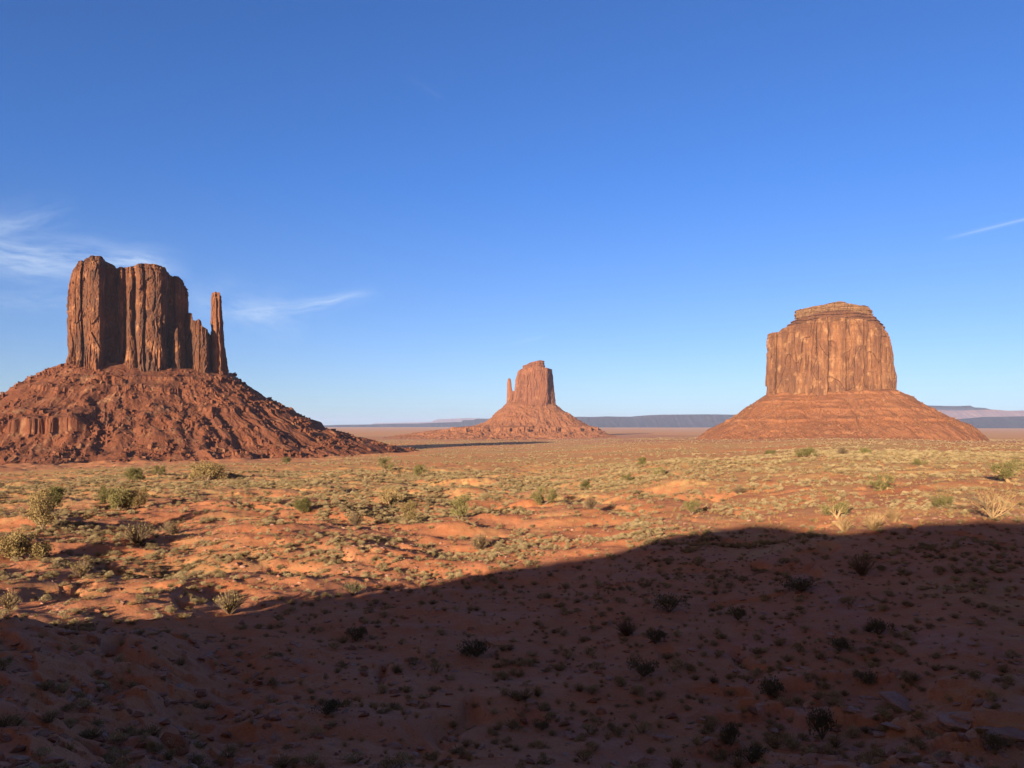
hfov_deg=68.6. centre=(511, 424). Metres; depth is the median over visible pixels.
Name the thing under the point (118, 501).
juniper tree
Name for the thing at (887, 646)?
rabbitbrush
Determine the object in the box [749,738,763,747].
sagebrush
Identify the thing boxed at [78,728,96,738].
sagebrush
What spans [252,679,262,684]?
rock
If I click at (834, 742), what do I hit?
rabbitbrush
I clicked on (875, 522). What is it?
dry shrub
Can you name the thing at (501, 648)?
rabbitbrush
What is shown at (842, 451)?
dry shrub
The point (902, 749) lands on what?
sagebrush
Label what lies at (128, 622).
sagebrush
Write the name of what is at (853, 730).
sagebrush
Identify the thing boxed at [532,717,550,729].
bush
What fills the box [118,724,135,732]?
sagebrush
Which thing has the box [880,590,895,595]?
sagebrush
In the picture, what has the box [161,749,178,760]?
rabbitbrush
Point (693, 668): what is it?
sagebrush
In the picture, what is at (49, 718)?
rabbitbrush
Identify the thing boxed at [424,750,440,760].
sagebrush
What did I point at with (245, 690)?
rock
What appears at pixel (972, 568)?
sagebrush
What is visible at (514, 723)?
sagebrush
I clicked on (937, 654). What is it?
sagebrush
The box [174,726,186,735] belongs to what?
rock
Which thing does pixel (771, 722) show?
sagebrush
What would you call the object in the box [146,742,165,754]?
sagebrush
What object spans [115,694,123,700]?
rock
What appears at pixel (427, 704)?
rock
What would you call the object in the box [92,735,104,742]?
rock
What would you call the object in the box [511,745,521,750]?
rabbitbrush
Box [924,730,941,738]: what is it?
sagebrush
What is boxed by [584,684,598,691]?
sagebrush
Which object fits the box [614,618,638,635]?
dry shrub
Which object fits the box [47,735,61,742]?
rock
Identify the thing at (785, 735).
sagebrush
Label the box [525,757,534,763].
rock
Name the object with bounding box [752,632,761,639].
sagebrush
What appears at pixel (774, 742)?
rabbitbrush
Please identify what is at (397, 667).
rabbitbrush
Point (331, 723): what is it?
sagebrush
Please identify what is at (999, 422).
mesa
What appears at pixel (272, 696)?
rock
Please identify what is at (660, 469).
juniper tree
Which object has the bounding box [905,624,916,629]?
rabbitbrush
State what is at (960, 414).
mesa
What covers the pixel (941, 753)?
sagebrush
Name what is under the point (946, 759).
rock
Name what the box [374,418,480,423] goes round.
mesa
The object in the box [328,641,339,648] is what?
sagebrush
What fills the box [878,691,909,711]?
rock
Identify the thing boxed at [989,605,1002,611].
sagebrush
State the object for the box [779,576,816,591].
bush
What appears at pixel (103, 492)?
juniper tree
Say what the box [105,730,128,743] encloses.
sagebrush
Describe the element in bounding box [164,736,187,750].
sagebrush
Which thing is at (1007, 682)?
sagebrush
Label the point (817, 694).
sagebrush
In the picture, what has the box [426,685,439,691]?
rabbitbrush
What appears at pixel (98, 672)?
sagebrush
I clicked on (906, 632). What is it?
sagebrush
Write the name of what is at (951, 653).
rock
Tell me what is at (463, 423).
mesa
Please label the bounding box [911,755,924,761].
sagebrush
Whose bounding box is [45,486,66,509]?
juniper tree
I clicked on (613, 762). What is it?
rock
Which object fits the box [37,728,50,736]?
rock
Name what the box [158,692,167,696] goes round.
rock
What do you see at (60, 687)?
sagebrush
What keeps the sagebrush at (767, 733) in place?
on the ground
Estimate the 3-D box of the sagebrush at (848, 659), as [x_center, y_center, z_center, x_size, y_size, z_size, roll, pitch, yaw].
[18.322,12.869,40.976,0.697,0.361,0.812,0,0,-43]
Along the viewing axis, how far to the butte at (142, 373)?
1144.68 m
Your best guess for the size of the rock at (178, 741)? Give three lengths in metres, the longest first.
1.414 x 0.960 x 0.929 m
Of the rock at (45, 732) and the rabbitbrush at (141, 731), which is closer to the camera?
the rock at (45, 732)
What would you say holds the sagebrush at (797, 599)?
on the ground
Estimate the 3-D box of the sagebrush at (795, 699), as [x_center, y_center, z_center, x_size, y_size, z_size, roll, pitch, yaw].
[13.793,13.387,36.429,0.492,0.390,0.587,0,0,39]
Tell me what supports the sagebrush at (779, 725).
on the ground
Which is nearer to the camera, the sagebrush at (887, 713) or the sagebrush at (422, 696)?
the sagebrush at (887, 713)
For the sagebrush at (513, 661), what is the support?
on the ground
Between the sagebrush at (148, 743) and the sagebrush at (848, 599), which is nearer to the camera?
the sagebrush at (148, 743)
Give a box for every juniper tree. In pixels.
[25,488,57,529]
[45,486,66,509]
[96,486,112,503]
[106,485,135,510]
[123,467,145,481]
[129,487,149,508]
[151,465,165,474]
[188,460,227,480]
[281,456,291,462]
[292,496,311,513]
[376,485,402,505]
[377,456,394,471]
[399,499,416,519]
[413,463,426,475]
[448,494,470,519]
[530,486,561,504]
[581,480,591,488]
[620,473,633,480]
[637,456,646,464]
[652,466,665,474]
[682,500,702,514]
[764,449,775,454]
[795,445,818,456]
[818,495,851,518]
[858,447,871,452]
[864,473,895,490]
[912,458,928,464]
[931,494,953,508]
[988,458,1023,481]
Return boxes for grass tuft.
[1,453,1023,767]
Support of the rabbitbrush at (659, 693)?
on the ground
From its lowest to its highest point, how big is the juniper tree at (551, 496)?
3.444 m
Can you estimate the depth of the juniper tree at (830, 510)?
84.84 m
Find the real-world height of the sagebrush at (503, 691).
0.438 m
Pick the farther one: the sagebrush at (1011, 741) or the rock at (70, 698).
the rock at (70, 698)
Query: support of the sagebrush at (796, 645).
on the ground
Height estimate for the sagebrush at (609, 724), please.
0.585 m
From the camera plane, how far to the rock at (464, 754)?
28.42 m
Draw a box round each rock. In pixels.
[0,505,1023,767]
[0,507,1023,767]
[0,507,1023,767]
[0,752,4,760]
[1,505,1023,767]
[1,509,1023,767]
[1,510,1023,767]
[1,736,11,741]
[7,755,30,763]
[9,744,26,752]
[13,667,27,671]
[24,655,31,660]
[25,730,38,734]
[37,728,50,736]
[41,757,63,764]
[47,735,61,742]
[55,711,63,719]
[61,630,73,634]
[66,695,74,701]
[71,687,80,692]
[87,634,101,644]
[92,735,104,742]
[99,671,111,679]
[99,730,107,737]
[102,688,111,694]
[105,653,114,656]
[113,739,122,745]
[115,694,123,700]
[130,720,138,725]
[134,711,144,717]
[134,741,146,748]
[152,671,166,677]
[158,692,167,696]
[159,718,170,725]
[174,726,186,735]
[176,683,183,688]
[188,639,197,643]
[197,691,204,696]
[221,732,231,737]
[224,666,234,669]
[225,701,234,706]
[232,758,253,763]
[242,688,254,693]
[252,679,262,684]
[262,723,271,728]
[264,694,274,702]
[268,708,278,714]
[270,715,281,721]
[286,715,295,719]
[314,733,324,738]
[324,724,331,729]
[359,711,367,716]
[360,670,367,676]
[389,689,399,693]
[406,701,417,705]
[410,751,418,757]
[423,701,430,707]
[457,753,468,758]
[520,719,527,724]
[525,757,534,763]
[526,700,534,705]
[558,721,569,726]
[564,733,573,739]
[586,699,596,702]
[596,706,606,714]
[609,760,619,765]
[653,734,669,740]
[665,711,677,718]
[703,736,711,741]
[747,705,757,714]
[768,728,779,734]
[831,728,840,732]
[844,707,861,713]
[872,731,885,737]
[876,722,904,730]
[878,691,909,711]
[886,748,898,756]
[937,724,952,731]
[937,755,953,762]
[945,651,956,654]
[949,714,967,723]
[952,702,961,706]
[958,735,970,741]
[973,698,984,705]
[974,727,987,730]
[986,726,1023,740]
[1015,741,1023,749]
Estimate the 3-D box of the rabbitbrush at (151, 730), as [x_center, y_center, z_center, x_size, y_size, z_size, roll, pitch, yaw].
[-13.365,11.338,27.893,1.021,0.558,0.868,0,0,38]
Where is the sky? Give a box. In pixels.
[0,0,1023,424]
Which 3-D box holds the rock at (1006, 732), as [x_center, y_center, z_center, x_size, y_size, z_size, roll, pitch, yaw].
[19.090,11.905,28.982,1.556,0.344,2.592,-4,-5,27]
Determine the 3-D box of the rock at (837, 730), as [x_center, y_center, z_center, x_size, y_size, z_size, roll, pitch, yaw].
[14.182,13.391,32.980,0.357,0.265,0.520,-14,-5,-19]
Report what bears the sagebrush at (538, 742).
on the ground
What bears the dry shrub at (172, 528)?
on the ground
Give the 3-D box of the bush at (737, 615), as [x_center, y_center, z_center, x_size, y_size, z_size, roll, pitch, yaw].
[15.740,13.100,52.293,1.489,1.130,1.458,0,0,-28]
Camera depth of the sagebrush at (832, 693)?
36.44 m
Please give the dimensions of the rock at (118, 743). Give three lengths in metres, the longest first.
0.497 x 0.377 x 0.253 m
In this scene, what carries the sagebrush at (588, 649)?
on the ground
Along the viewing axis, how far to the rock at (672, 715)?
34.75 m
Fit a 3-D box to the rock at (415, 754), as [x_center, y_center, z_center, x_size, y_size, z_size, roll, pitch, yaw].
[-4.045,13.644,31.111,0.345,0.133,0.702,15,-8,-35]
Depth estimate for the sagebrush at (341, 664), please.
42.30 m
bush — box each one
[308,698,340,714]
[340,580,366,595]
[345,625,367,640]
[457,637,490,656]
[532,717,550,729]
[626,655,658,676]
[646,628,665,643]
[651,592,690,612]
[720,720,739,745]
[727,606,746,619]
[728,742,767,762]
[757,675,786,695]
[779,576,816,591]
[805,705,836,738]
[826,637,853,651]
[852,669,879,684]
[866,617,895,633]
[980,731,1008,753]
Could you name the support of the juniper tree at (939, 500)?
on the ground
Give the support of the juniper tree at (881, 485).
on the ground
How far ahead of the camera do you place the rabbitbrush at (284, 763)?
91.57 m
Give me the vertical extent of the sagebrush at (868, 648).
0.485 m
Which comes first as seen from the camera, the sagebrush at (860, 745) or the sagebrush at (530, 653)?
the sagebrush at (860, 745)
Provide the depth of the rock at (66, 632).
37.74 m
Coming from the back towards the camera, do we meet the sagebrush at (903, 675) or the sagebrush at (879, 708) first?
the sagebrush at (903, 675)
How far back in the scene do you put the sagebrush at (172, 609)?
50.39 m
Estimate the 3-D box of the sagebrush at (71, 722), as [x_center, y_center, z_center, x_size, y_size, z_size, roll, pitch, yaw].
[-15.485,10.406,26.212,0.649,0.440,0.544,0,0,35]
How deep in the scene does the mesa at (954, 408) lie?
51754.90 m
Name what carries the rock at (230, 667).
on the ground
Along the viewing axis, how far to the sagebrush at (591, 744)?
30.82 m
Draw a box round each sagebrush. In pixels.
[0,437,1023,767]
[0,437,1023,767]
[0,437,1023,767]
[0,608,13,615]
[31,746,54,757]
[38,594,53,601]
[53,680,72,692]
[56,609,70,616]
[62,702,77,711]
[63,716,77,728]
[67,617,79,625]
[71,696,95,708]
[73,691,87,698]
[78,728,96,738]
[79,621,94,628]
[87,717,105,727]
[94,669,104,674]
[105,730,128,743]
[107,751,130,757]
[114,653,128,661]
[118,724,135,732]
[118,747,133,754]
[122,680,142,688]
[125,618,138,624]
[128,730,147,735]
[133,594,148,603]
[139,739,158,748]
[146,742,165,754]
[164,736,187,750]
[166,606,176,613]
[193,739,209,748]
[216,741,241,757]
[234,623,247,629]
[260,653,274,659]
[263,676,279,685]
[273,613,283,620]
[274,621,286,627]
[281,609,289,614]
[288,756,303,763]
[306,726,328,736]
[325,719,339,727]
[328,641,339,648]
[335,661,349,666]
[338,697,356,707]
[339,751,366,763]
[374,682,390,693]
[378,609,387,617]
[392,703,404,709]
[407,656,422,665]
[417,693,429,698]
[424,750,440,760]
[430,662,444,673]
[432,628,447,635]
[445,674,456,679]
[448,745,464,752]
[457,750,470,758]
[488,730,499,735]
[490,737,500,743]
[495,672,509,679]
[499,656,509,666]
[500,687,510,694]
[502,717,521,730]
[507,657,517,665]
[515,660,523,666]
[522,658,534,666]
[527,651,537,656]
[533,738,546,748]
[537,703,548,711]
[537,755,554,764]
[541,712,552,719]
[549,711,559,716]
[564,650,576,658]
[574,748,592,762]
[579,709,590,714]
[579,722,598,736]
[584,646,596,655]
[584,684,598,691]
[584,687,595,694]
[587,741,599,751]
[589,715,598,721]
[590,661,602,669]
[602,722,620,731]
[610,724,624,735]
[614,677,626,686]
[626,714,636,719]
[630,685,643,696]
[632,720,653,733]
[667,664,680,671]
[671,657,686,667]
[673,629,680,635]
[683,661,695,670]
[686,664,697,671]
[691,734,703,744]
[702,721,718,732]
[704,714,722,725]
[707,750,726,761]
[713,650,723,656]
[726,689,737,695]
[748,669,760,676]
[749,647,762,653]
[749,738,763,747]
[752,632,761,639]
[757,593,770,600]
[759,647,769,652]
[761,731,775,741]
[764,719,776,724]
[773,722,785,729]
[775,731,799,743]
[776,695,796,706]
[781,737,801,748]
[789,641,806,652]
[791,697,799,703]
[792,596,804,601]
[795,732,810,741]
[799,746,818,753]
[809,689,829,700]
[813,650,828,658]
[816,680,828,688]
[821,682,833,688]
[821,743,844,754]
[824,696,844,705]
[825,689,843,701]
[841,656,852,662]
[842,597,853,604]
[842,724,860,738]
[852,741,864,747]
[854,751,873,763]
[863,646,879,653]
[874,705,889,714]
[875,604,890,610]
[879,710,894,720]
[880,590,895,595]
[889,631,901,637]
[890,646,906,653]
[896,672,913,682]
[896,744,912,753]
[899,630,912,636]
[909,758,920,763]
[911,739,928,749]
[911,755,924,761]
[912,713,924,718]
[918,726,935,735]
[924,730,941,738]
[928,651,944,658]
[929,732,940,738]
[932,565,944,571]
[934,751,951,757]
[966,668,984,678]
[967,565,979,571]
[970,619,987,625]
[975,586,992,593]
[982,687,1005,701]
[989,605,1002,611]
[1000,675,1015,685]
[1001,649,1022,657]
[1001,735,1019,746]
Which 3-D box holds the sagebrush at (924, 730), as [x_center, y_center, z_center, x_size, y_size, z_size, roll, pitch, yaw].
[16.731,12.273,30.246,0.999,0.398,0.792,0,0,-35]
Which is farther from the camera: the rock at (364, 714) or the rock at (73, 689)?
the rock at (364, 714)
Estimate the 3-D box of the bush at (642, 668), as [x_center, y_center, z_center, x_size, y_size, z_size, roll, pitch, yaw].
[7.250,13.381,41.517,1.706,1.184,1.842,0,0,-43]
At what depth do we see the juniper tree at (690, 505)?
101.18 m
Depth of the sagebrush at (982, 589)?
48.72 m
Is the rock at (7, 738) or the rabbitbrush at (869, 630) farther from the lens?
the rabbitbrush at (869, 630)
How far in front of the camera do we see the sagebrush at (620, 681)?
39.33 m
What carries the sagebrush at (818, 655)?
on the ground
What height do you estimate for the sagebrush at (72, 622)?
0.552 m
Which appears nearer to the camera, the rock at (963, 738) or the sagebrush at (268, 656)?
the rock at (963, 738)
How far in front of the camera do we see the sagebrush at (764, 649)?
44.73 m
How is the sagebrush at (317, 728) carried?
on the ground
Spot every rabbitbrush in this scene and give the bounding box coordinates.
[0,437,1023,767]
[0,450,1023,767]
[0,713,15,727]
[36,680,54,690]
[36,709,62,722]
[132,629,147,634]
[135,727,148,735]
[143,722,164,735]
[148,588,160,593]
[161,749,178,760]
[174,656,189,665]
[176,613,190,618]
[198,701,212,708]
[285,599,298,604]
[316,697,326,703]
[335,635,351,642]
[388,701,399,707]
[389,664,404,672]
[399,685,412,691]
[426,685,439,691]
[459,738,472,746]
[495,644,506,650]
[504,643,513,649]
[505,689,520,697]
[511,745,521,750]
[512,694,523,700]
[515,688,531,698]
[529,685,544,696]
[543,592,551,597]
[552,663,565,670]
[573,683,584,691]
[650,689,667,696]
[689,673,702,679]
[696,728,710,734]
[705,675,720,682]
[737,674,754,680]
[773,638,786,644]
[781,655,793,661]
[823,735,846,747]
[859,725,872,733]
[860,622,872,631]
[877,702,897,711]
[878,642,893,648]
[895,567,907,572]
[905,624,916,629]
[909,672,923,680]
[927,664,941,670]
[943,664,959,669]
[951,567,962,573]
[995,663,1011,672]
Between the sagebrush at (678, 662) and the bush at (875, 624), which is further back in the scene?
the bush at (875, 624)
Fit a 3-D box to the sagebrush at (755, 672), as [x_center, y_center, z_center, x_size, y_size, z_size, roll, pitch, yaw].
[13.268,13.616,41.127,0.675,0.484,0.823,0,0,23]
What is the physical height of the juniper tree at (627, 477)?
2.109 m
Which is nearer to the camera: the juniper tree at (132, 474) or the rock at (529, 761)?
the rock at (529, 761)
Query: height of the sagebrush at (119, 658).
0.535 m
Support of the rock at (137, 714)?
on the ground
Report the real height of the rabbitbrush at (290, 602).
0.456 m
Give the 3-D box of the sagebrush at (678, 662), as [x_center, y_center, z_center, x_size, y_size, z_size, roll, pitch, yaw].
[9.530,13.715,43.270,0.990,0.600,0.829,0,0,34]
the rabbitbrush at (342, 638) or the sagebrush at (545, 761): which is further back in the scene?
the rabbitbrush at (342, 638)
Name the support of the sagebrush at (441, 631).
on the ground
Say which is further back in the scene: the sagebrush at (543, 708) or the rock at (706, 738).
the sagebrush at (543, 708)
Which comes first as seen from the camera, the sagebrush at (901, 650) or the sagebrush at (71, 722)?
the sagebrush at (71, 722)
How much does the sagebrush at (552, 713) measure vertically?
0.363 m
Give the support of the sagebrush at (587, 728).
on the ground
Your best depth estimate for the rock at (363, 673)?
40.61 m
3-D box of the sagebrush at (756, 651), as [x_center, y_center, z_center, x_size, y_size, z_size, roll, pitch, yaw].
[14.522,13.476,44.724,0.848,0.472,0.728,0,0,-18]
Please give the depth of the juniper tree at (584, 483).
150.78 m
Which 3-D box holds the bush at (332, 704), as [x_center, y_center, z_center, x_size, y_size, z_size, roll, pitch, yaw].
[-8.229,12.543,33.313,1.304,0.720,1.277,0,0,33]
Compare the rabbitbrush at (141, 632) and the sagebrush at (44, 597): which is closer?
the rabbitbrush at (141, 632)
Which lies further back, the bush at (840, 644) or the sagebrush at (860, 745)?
the bush at (840, 644)
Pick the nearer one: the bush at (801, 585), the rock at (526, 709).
the rock at (526, 709)
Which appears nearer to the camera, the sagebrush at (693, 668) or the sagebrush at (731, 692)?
the sagebrush at (731, 692)
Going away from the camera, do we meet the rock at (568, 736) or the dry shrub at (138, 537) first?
the rock at (568, 736)
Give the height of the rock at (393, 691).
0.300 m
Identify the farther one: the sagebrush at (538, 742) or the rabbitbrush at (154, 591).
the rabbitbrush at (154, 591)
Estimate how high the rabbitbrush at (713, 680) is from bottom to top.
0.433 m
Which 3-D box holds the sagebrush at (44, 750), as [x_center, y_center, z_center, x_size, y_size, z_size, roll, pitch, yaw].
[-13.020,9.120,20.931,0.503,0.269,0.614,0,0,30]
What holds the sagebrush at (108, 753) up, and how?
on the ground
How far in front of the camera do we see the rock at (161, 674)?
34.87 m
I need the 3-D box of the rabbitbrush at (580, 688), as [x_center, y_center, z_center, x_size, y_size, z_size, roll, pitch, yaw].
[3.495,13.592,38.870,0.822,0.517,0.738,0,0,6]
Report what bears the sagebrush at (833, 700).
on the ground
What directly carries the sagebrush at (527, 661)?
on the ground
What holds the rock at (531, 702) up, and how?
on the ground
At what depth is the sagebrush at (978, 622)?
43.00 m
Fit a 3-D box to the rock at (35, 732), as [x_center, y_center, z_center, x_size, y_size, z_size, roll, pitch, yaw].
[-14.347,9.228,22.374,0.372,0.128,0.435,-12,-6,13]
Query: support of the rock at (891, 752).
on the ground
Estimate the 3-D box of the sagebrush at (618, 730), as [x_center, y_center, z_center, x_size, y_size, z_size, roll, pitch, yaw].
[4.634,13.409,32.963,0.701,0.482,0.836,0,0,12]
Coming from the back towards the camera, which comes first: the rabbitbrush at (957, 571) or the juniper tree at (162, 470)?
the juniper tree at (162, 470)
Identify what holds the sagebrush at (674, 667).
on the ground
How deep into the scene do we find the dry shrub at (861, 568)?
59.47 m
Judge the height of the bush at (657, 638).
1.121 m
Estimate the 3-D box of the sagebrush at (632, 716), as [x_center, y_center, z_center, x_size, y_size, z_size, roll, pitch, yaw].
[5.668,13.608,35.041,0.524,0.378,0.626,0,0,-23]
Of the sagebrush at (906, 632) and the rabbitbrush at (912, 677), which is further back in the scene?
the sagebrush at (906, 632)
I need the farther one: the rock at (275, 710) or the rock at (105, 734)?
the rock at (275, 710)
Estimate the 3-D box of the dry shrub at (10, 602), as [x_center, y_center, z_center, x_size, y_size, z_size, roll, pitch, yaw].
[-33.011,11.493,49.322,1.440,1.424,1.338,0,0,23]
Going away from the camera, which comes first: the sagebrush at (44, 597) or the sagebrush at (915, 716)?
the sagebrush at (915, 716)
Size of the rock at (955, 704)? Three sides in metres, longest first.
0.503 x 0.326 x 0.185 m
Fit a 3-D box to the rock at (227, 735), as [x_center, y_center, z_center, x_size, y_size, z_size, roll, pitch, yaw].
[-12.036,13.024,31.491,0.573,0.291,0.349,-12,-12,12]
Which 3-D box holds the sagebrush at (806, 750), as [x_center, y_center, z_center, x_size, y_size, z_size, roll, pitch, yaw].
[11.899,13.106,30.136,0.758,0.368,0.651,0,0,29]
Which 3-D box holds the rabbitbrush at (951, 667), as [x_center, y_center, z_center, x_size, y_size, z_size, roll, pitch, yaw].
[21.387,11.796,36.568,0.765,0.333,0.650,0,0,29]
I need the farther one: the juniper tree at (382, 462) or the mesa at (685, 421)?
the mesa at (685, 421)
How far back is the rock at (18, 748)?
20.97 m
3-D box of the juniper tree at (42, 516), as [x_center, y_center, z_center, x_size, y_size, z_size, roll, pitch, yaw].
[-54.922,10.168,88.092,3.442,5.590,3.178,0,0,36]
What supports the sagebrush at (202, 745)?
on the ground
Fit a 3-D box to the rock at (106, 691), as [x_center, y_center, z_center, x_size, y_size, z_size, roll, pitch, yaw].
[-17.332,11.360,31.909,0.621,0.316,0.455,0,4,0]
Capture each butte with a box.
[0,255,421,465]
[382,360,619,439]
[696,301,989,440]
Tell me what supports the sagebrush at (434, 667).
on the ground
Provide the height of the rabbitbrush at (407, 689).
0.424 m
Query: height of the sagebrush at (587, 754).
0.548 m
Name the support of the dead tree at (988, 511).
on the ground
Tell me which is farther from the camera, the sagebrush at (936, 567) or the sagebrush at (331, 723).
the sagebrush at (936, 567)
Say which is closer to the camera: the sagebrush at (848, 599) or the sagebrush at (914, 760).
the sagebrush at (914, 760)
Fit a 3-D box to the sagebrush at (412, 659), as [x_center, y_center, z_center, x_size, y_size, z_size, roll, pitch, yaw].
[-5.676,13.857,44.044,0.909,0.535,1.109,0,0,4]
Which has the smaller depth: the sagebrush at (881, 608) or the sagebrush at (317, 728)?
the sagebrush at (317, 728)
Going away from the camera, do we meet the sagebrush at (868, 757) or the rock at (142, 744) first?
the rock at (142, 744)
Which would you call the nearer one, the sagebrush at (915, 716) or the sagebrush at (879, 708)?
the sagebrush at (915, 716)
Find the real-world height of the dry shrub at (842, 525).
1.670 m
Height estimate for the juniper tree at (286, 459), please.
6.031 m
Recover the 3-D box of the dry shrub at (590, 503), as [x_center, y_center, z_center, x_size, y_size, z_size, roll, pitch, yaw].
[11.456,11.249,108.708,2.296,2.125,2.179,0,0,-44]
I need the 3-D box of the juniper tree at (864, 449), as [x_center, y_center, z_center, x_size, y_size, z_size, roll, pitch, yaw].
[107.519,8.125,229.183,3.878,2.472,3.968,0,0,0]
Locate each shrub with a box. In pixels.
[0,528,54,559]
[0,590,21,609]
[70,559,93,577]
[119,520,156,543]
[158,520,184,533]
[212,589,245,613]
[347,511,364,525]
[469,532,489,550]
[584,496,596,509]
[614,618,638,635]
[731,486,746,493]
[832,517,854,531]
[835,447,849,453]
[848,553,877,575]
[859,513,887,530]
[883,507,901,521]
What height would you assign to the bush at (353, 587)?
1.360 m
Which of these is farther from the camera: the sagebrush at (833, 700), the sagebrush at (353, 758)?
the sagebrush at (833, 700)
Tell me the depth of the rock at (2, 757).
20.17 m
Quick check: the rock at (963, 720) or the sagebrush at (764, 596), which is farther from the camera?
the sagebrush at (764, 596)
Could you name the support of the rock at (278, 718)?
on the ground
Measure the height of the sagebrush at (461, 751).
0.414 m
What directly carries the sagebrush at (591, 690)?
on the ground
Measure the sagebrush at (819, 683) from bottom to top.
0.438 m
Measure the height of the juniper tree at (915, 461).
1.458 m
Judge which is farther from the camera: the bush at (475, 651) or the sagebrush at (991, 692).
the bush at (475, 651)
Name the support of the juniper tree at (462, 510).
on the ground
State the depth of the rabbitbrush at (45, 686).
29.20 m
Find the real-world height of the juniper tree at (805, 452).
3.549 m
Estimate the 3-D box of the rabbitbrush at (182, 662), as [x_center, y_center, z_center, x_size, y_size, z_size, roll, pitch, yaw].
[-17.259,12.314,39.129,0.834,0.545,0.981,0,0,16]
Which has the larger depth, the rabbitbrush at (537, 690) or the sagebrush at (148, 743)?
the rabbitbrush at (537, 690)
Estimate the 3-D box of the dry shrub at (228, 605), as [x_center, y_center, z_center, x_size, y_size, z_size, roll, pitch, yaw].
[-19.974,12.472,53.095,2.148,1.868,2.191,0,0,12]
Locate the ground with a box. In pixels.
[0,427,1023,767]
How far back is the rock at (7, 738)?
21.58 m
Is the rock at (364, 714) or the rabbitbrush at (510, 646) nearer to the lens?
the rock at (364, 714)
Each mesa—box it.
[324,419,487,426]
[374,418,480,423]
[575,414,734,427]
[928,405,990,409]
[938,410,1023,418]
[956,416,1023,427]
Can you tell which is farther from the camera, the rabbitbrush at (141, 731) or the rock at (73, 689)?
the rock at (73, 689)
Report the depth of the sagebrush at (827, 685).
37.73 m
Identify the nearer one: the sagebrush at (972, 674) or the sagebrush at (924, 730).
the sagebrush at (924, 730)
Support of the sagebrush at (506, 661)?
on the ground
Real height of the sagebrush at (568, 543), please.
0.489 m
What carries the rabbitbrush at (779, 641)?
on the ground
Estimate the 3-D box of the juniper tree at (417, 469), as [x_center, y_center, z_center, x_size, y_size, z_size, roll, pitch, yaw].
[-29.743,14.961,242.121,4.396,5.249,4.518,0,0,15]
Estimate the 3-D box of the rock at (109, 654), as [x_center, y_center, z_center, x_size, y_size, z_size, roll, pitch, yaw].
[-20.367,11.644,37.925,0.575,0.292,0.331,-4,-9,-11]
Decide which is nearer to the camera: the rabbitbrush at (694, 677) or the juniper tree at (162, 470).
the rabbitbrush at (694, 677)
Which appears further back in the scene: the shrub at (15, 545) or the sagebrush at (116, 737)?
the shrub at (15, 545)
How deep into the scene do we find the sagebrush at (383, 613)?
55.24 m
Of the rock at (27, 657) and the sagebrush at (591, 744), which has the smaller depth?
the sagebrush at (591, 744)
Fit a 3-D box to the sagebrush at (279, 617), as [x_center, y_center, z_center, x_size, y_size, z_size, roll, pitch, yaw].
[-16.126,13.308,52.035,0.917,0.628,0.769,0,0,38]
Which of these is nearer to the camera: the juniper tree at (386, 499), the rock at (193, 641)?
the rock at (193, 641)
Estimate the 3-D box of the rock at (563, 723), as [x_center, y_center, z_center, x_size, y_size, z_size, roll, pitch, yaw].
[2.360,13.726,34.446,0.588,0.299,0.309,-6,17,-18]
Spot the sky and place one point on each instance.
(394, 210)
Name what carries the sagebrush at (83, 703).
on the ground
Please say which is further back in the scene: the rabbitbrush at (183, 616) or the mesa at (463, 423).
the mesa at (463, 423)
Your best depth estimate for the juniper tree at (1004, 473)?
107.83 m
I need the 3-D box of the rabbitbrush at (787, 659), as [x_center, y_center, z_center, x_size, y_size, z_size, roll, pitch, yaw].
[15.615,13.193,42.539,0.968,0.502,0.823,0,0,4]
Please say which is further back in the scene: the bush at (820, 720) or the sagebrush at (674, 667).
the sagebrush at (674, 667)
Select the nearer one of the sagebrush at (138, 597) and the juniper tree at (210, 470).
the sagebrush at (138, 597)
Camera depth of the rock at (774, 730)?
33.20 m
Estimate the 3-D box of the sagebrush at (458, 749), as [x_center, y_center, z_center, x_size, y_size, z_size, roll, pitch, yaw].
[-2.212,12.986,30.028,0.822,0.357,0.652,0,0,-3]
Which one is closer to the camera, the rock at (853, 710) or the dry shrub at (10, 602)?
the rock at (853, 710)
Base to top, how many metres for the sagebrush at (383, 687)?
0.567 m
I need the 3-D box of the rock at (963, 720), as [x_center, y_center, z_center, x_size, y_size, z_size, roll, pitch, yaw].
[17.885,11.778,30.056,0.395,0.302,0.712,0,0,-34]
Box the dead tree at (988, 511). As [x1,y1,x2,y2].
[956,483,1021,518]
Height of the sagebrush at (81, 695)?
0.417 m
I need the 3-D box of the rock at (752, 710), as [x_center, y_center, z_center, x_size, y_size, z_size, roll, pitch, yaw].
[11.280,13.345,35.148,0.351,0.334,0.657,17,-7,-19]

